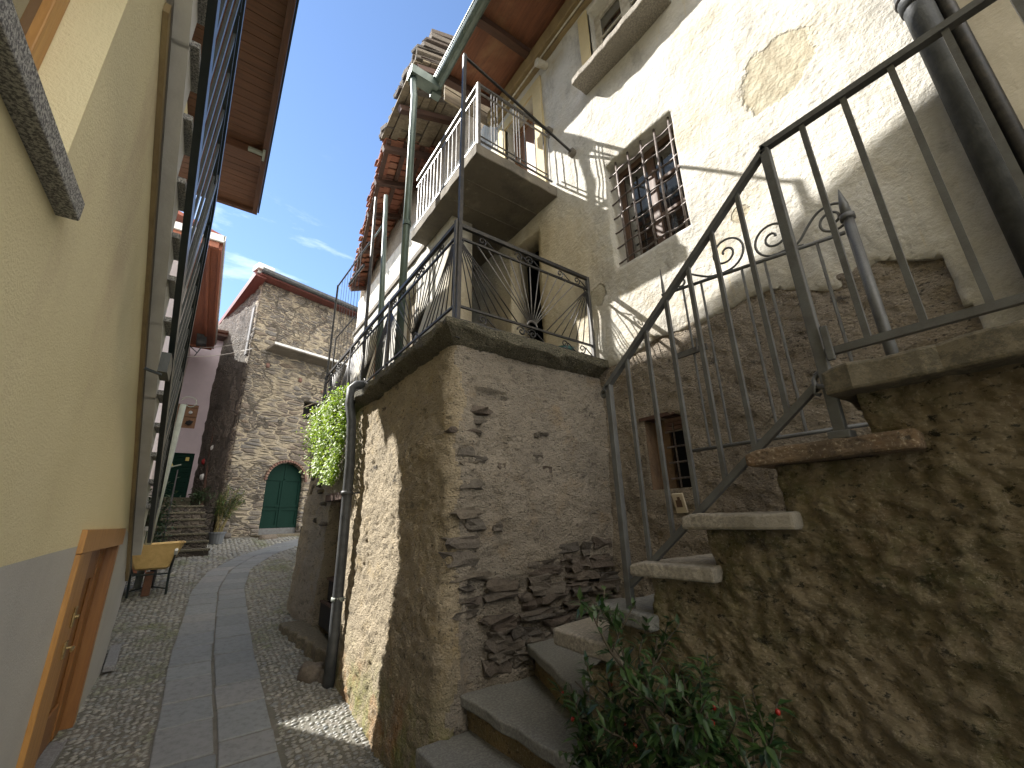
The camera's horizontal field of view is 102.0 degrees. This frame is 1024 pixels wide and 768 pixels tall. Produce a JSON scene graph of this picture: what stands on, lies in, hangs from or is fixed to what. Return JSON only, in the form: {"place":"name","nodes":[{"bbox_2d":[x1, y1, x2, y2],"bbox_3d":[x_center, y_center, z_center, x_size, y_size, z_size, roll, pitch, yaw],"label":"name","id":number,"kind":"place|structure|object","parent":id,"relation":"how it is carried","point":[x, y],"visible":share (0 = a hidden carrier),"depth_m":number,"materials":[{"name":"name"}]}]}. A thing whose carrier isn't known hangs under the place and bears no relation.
{"place":"outdoors","nodes":[
{"label":"outdoors","id":0,"kind":"place"},
{"bbox_2d":[49,528,382,767],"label":"ground","id":1,"kind":"structure","parent":0,"point":[281,748],"depth_m":3.46,"materials":[{"name":"grey stone"}]},
{"bbox_2d":[0,0,298,767],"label":"yellow house","id":2,"kind":"structure","parent":1,"relation":"on","point":[97,104],"depth_m":1.92,"materials":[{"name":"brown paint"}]},
{"bbox_2d":[0,0,84,220],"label":"window","id":3,"kind":"structure","parent":2,"relation":"in","point":[28,28],"depth_m":1.10,"materials":[{"name":"grey stone"}]},
{"bbox_2d":[26,548,105,767],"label":"door","id":4,"kind":"structure","parent":2,"relation":"in","point":[49,723],"depth_m":2.91,"materials":[{"name":"brown wood"}]},
{"bbox_2d":[144,0,245,542],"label":"flight railing","id":5,"kind":"object","parent":2,"relation":"attached to","point":[170,371],"visible":1,"depth_m":2.35,"materials":[{"name":"black metal"}]},
{"bbox_2d":[146,470,216,557],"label":"dark steps","id":6,"kind":"structure","parent":1,"relation":"on","point":[194,529],"depth_m":10.17,"materials":[{"name":"grey stone"}]},
{"bbox_2d":[188,487,218,505],"bbox_3d":[-8.939,3.365,11.980,0.815,0.767,0.721,11,-22,-34],"label":"potted shrub","id":7,"kind":"object","parent":6,"relation":"on","point":[200,496],"visible":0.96,"depth_m":11.93,"materials":[{"name":"green plant"}]},
{"bbox_2d":[200,427,213,504],"bbox_3d":[-10.328,2.757,14.121,0.100,2.877,0.899,14,-23,-39],"label":"ornament pole","id":8,"kind":"object","parent":6,"relation":"on","point":[205,482],"visible":0.39,"depth_m":13.89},
{"bbox_2d":[147,210,225,503],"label":"row house","id":9,"kind":"structure","parent":1,"relation":"on","point":[206,320],"depth_m":11.51,"materials":[{"name":"metal"}]},
{"bbox_2d":[187,333,206,357],"bbox_3d":[-11.015,-1.322,14.483,0.511,0.991,0.320,11,-22,-34],"label":"wall lamp","id":10,"kind":"object","parent":9,"relation":"attached to","point":[201,340],"visible":0.78,"depth_m":14.49,"materials":[{"name":"grey metal"}]},
{"bbox_2d":[162,329,228,504],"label":"pink house","id":11,"kind":"structure","parent":1,"relation":"on","point":[199,377],"depth_m":15.36,"materials":[{"name":"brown paint"}]},
{"bbox_2d":[164,453,194,496],"bbox_3d":[-11.893,3.255,14.693,0.800,1.628,0.120,11,-22,-34],"label":"door","id":12,"kind":"structure","parent":11,"relation":"in","point":[186,460],"depth_m":14.75,"materials":[{"name":"green paint"}]},
{"bbox_2d":[49,536,385,767],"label":"cobbles","id":13,"kind":"object","parent":1,"relation":"on","point":[246,543],"visible":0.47,"depth_m":4.09,"materials":[{"name":"grey stone"}]},
{"bbox_2d":[102,644,121,671],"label":"threshold slab","id":14,"kind":"structure","parent":13,"relation":"on","point":[112,658],"depth_m":4.08,"materials":[{"name":"grey stone"}]},
{"bbox_2d":[132,521,171,573],"bbox_3d":[-6.946,3.089,7.852,0.906,0.914,0.820,11,-22,-34],"label":"potted shrub","id":15,"kind":"object","parent":13,"relation":"on","point":[157,540],"visible":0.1,"depth_m":7.94,"materials":[{"name":"green plant"}]},
{"bbox_2d":[125,541,185,597],"bbox_3d":[-5.632,2.891,6.508,0.718,0.760,1.393,11,-22,-34],"label":"wheelbarrow","id":16,"kind":"object","parent":13,"relation":"on","point":[153,558],"visible":0.88,"depth_m":6.33,"materials":[{"name":"yellow paint"}]},
{"bbox_2d":[133,396,196,588],"bbox_3d":[-6.048,1.785,7.293,0.300,3.270,0.095,11,-22,-34],"label":"pale pole","id":17,"kind":"object","parent":13,"relation":"on","point":[175,436],"visible":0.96,"depth_m":7.37,"materials":[{"name":"grey metal"}]},
{"bbox_2d":[145,477,184,540],"bbox_3d":[-7.632,2.782,8.758,1.153,1.889,1.048,11,-22,-34],"label":"potted shrub","id":18,"kind":"object","parent":13,"relation":"on","point":[161,515],"visible":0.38,"depth_m":8.86,"materials":[{"name":"green plant"}]},
{"bbox_2d":[208,484,245,544],"bbox_3d":[-7.808,3.532,11.449,0.828,1.650,0.765,11,-22,-34],"label":"potted bamboo","id":19,"kind":"object","parent":13,"relation":"on","point":[216,537],"visible":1,"depth_m":11.33,"materials":[{"name":"green plant"}]},
{"bbox_2d":[258,534,277,539],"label":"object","id":20,"kind":"object","parent":1,"relation":"on","point":[269,536],"visible":0.56,"depth_m":12.20,"materials":[{"name":"stone"}]},
{"bbox_2d":[190,262,357,538],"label":"stone house","id":21,"kind":"structure","parent":1,"relation":"on","point":[267,390],"depth_m":14.33,"materials":[{"name":"grey stone"}]},
{"bbox_2d":[188,348,253,356],"bbox_3d":[-9.723,-1.044,13.745,2.152,0.342,0.022,0,-18,-5],"label":"overhead wire","id":22,"kind":"object","parent":21,"relation":"attached to","point":[218,355],"visible":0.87,"depth_m":13.71,"materials":[{"name":"grey"}]},
{"bbox_2d":[200,338,256,347],"bbox_3d":[-9.791,-1.375,14.269,2.356,0.148,0.022,-6,-18,12],"label":"overhead wire","id":23,"kind":"object","parent":21,"relation":"attached to","point":[226,345],"visible":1,"depth_m":14.26,"materials":[{"name":"grey"}]},
{"bbox_2d":[258,463,301,534],"bbox_3d":[-7.693,3.794,13.813,0.090,2.298,1.240,-14,-22,34],"label":"door","id":24,"kind":"structure","parent":21,"relation":"in","point":[279,512],"depth_m":13.79,"materials":[{"name":"green paint"}]},
{"bbox_2d":[250,533,299,537],"bbox_3d":[-7.229,4.921,13.105,0.794,0.359,1.719,-14,-22,34],"label":"door step","id":25,"kind":"object","parent":1,"relation":"on","point":[285,535],"depth_m":12.80,"materials":[{"name":"grey stone"}]},
{"bbox_2d":[278,620,327,666],"bbox_3d":[-2.320,3.034,4.630,0.356,0.465,1.563,11,-22,-34],"label":"stone apron","id":26,"kind":"object","parent":1,"relation":"on","point":[307,639],"visible":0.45,"depth_m":4.65,"materials":[{"name":"grey stone"}]},
{"bbox_2d":[318,600,331,632],"bbox_3d":[-1.964,2.716,4.872,0.408,0.270,0.800,11,-22,-34],"label":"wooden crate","id":27,"kind":"object","parent":26,"relation":"on","point":[324,614],"visible":0.28,"depth_m":4.86,"materials":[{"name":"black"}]},
{"bbox_2d":[327,576,333,600],"bbox_3d":[-2.019,2.462,5.033,0.320,0.310,0.540,11,-22,-34],"label":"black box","id":28,"kind":"object","parent":27,"relation":"on","point":[331,584],"visible":0.2,"depth_m":5.05,"materials":[{"name":"black"}]},
{"bbox_2d":[297,661,323,683],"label":"kerb stones","id":29,"kind":"object","parent":1,"relation":"on","point":[310,672],"visible":0.5,"depth_m":3.91,"materials":[{"name":"stone"}]},
{"bbox_2d":[286,316,621,767],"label":"masonry terrace","id":30,"kind":"structure","parent":1,"relation":"on","point":[480,543],"depth_m":3.21,"materials":[{"name":"stone"}]},
{"bbox_2d":[296,382,350,485],"bbox_3d":[-2.578,0.796,5.542,0.411,1.242,2.026,11,-22,-34],"label":"hanging vine","id":31,"kind":"object","parent":30,"relation":"hanging from","point":[323,434],"visible":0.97,"depth_m":5.25,"materials":[{"name":"green plant"}]},
{"bbox_2d":[322,381,364,688],"bbox_3d":[-1.744,1.378,4.450,0.292,3.095,0.391,11,-22,-34],"label":"downpipe","id":32,"kind":"object","parent":30,"relation":"attached to","point":[338,596],"visible":0.94,"depth_m":4.26,"materials":[{"name":"grey metal"}]},
{"bbox_2d":[321,241,370,413],"bbox_3d":[-2.654,-0.733,6.538,0.060,2.690,1.670,12,-22,-36],"label":"wire trellis","id":33,"kind":"object","parent":30,"relation":"on","point":[349,283],"visible":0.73,"depth_m":6.83,"materials":[{"name":"black metal"}]},
{"bbox_2d":[359,197,376,389],"bbox_3d":[-2.007,-1.299,5.846,0.100,3.331,0.152,11,-22,-34],"label":"tall post","id":34,"kind":"object","parent":30,"relation":"on","point":[370,269],"visible":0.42,"depth_m":5.91,"materials":[{"name":"black metal"}]},
{"bbox_2d":[369,194,387,376],"bbox_3d":[-1.957,-1.254,5.905,0.088,3.288,1.094,11,-22,-34],"label":"green mast","id":35,"kind":"object","parent":30,"relation":"on","point":[382,272],"visible":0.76,"depth_m":5.71,"materials":[{"name":"metal"}]},
{"bbox_2d":[350,216,478,383],"bbox_3d":[-1.677,-0.458,6.928,0.915,2.380,4.420,11,-22,-34],"label":"porch","id":36,"kind":"object","parent":30,"relation":"on","point":[419,256],"visible":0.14,"depth_m":5.74,"materials":[{"name":"paint"}]},
{"bbox_2d":[406,294,415,350],"bbox_3d":[-1.419,-0.488,6.044,0.040,1.880,0.702,11,-22,-34],"label":"door","id":37,"kind":"structure","parent":36,"relation":"in","point":[409,337],"depth_m":6.32,"materials":[{"name":"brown wood"}]},
{"bbox_2d":[321,219,595,416],"bbox_3d":[-1.188,-0.173,5.574,1.562,0.980,4.720,11,-22,-34],"label":"sunburst railing","id":38,"kind":"object","parent":30,"relation":"on","point":[388,325],"visible":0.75,"depth_m":3.91,"materials":[{"name":"black metal"}]},
{"bbox_2d":[455,53,575,337],"bbox_3d":[0.142,-1.688,4.083,1.582,3.121,0.098,12,-22,-36],"label":"brace post","id":39,"kind":"object","parent":30,"relation":"on","point":[571,151],"visible":1,"depth_m":3.74,"materials":[{"name":"black metal"}]},
{"bbox_2d":[356,0,1023,597],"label":"plaster house","id":40,"kind":"structure","parent":1,"relation":"on","point":[664,118],"depth_m":3.26,"materials":[{"name":"beige paint"}]},
{"bbox_2d":[394,75,417,360],"bbox_3d":[-1.348,-2.246,5.300,0.100,4.743,0.204,11,-22,-34],"label":"eave downpipe","id":41,"kind":"object","parent":40,"relation":"attached to","point":[407,205],"visible":0.9,"depth_m":5.22,"materials":[{"name":"grey metal"}]},
{"bbox_2d":[348,29,490,298],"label":"old tiled roof","id":42,"kind":"structure","parent":40,"relation":"attached to","point":[434,119],"depth_m":8.77,"materials":[{"name":"tile"}]},
{"bbox_2d":[411,143,556,265],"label":"concrete balcony","id":43,"kind":"structure","parent":40,"relation":"attached to","point":[505,200],"depth_m":5.11,"materials":[{"name":"grey concrete"}]},
{"bbox_2d":[414,81,552,227],"bbox_3d":[-0.418,-2.735,5.620,1.145,0.962,1.779,11,-22,-34],"label":"balcony railing","id":44,"kind":"object","parent":43,"relation":"on","point":[478,87],"visible":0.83,"depth_m":5.04,"materials":[{"name":"silver metal"}]},
{"bbox_2d":[515,114,535,175],"bbox_3d":[0.280,-3.112,6.015,0.050,1.888,0.700,11,-22,-34],"label":"door","id":45,"kind":"structure","parent":40,"relation":"in","point":[529,132],"depth_m":6.22,"materials":[{"name":"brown wood"}]},
{"bbox_2d":[572,0,670,94],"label":"window","id":46,"kind":"structure","parent":40,"relation":"in","point":[620,24],"depth_m":4.47,"materials":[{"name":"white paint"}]},
{"bbox_2d":[618,129,690,260],"bbox_3d":[1.412,-1.775,4.041,0.060,1.260,0.790,11,-22,-34],"label":"window","id":47,"kind":"structure","parent":40,"relation":"in","point":[676,218],"depth_m":4.08,"materials":[{"name":"brown glass"}]},
{"bbox_2d":[639,412,693,505],"bbox_3d":[1.371,0.617,3.404,0.370,0.720,0.420,11,-22,-34],"label":"barred window","id":48,"kind":"structure","parent":40,"relation":"attached to","point":[670,424],"depth_m":3.42,"materials":[{"name":"metal"}]},
{"bbox_2d":[672,493,687,512],"bbox_3d":[1.268,0.899,3.132,0.054,0.146,0.090,11,-22,-34],"label":"picture tile","id":49,"kind":"object","parent":40,"relation":"on","point":[679,503],"visible":1,"depth_m":3.12,"materials":[{"name":"beige ceramic"}]},
{"bbox_2d":[893,0,1023,277],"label":"downpipe","id":50,"kind":"object","parent":40,"relation":"attached to","point":[989,166],"visible":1,"depth_m":2.00,"materials":[{"name":"black metal"}]},
{"bbox_2d":[935,0,1023,173],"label":"conduit","id":51,"kind":"object","parent":40,"relation":"attached to","point":[1000,106],"depth_m":2.01,"materials":[{"name":"black metal"}]},
{"bbox_2d":[415,320,1023,767],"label":"stone stair","id":52,"kind":"object","parent":1,"relation":"on","point":[859,602],"visible":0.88,"depth_m":1.11,"materials":[{"name":"brown stone"}]},
{"bbox_2d":[547,585,802,767],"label":"berry shrub","id":53,"kind":"object","parent":52,"relation":"on","point":[699,743],"visible":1,"depth_m":1.15,"materials":[{"name":"green plant"}]},
{"bbox_2d":[660,189,898,452],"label":"iron gate","id":54,"kind":"structure","parent":52,"relation":"attached to","point":[846,215],"depth_m":2.36,"materials":[{"name":"grey metal"}]},
{"bbox_2d":[600,0,1023,608],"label":"stair railing","id":55,"kind":"object","parent":52,"relation":"on","point":[824,352],"visible":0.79,"depth_m":1.34,"materials":[{"name":"grey metal"}]},
{"bbox_2d":[149,539,297,767],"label":"path","id":56,"kind":"structure","parent":0,"point":[183,733],"depth_m":3.71,"materials":[{"name":"stone"}]},
{"bbox_2d":[181,0,472,319],"label":"sky","id":57,"kind":"structure","parent":0,"point":[348,59],"materials":[{"name":"blue"}]}
]}

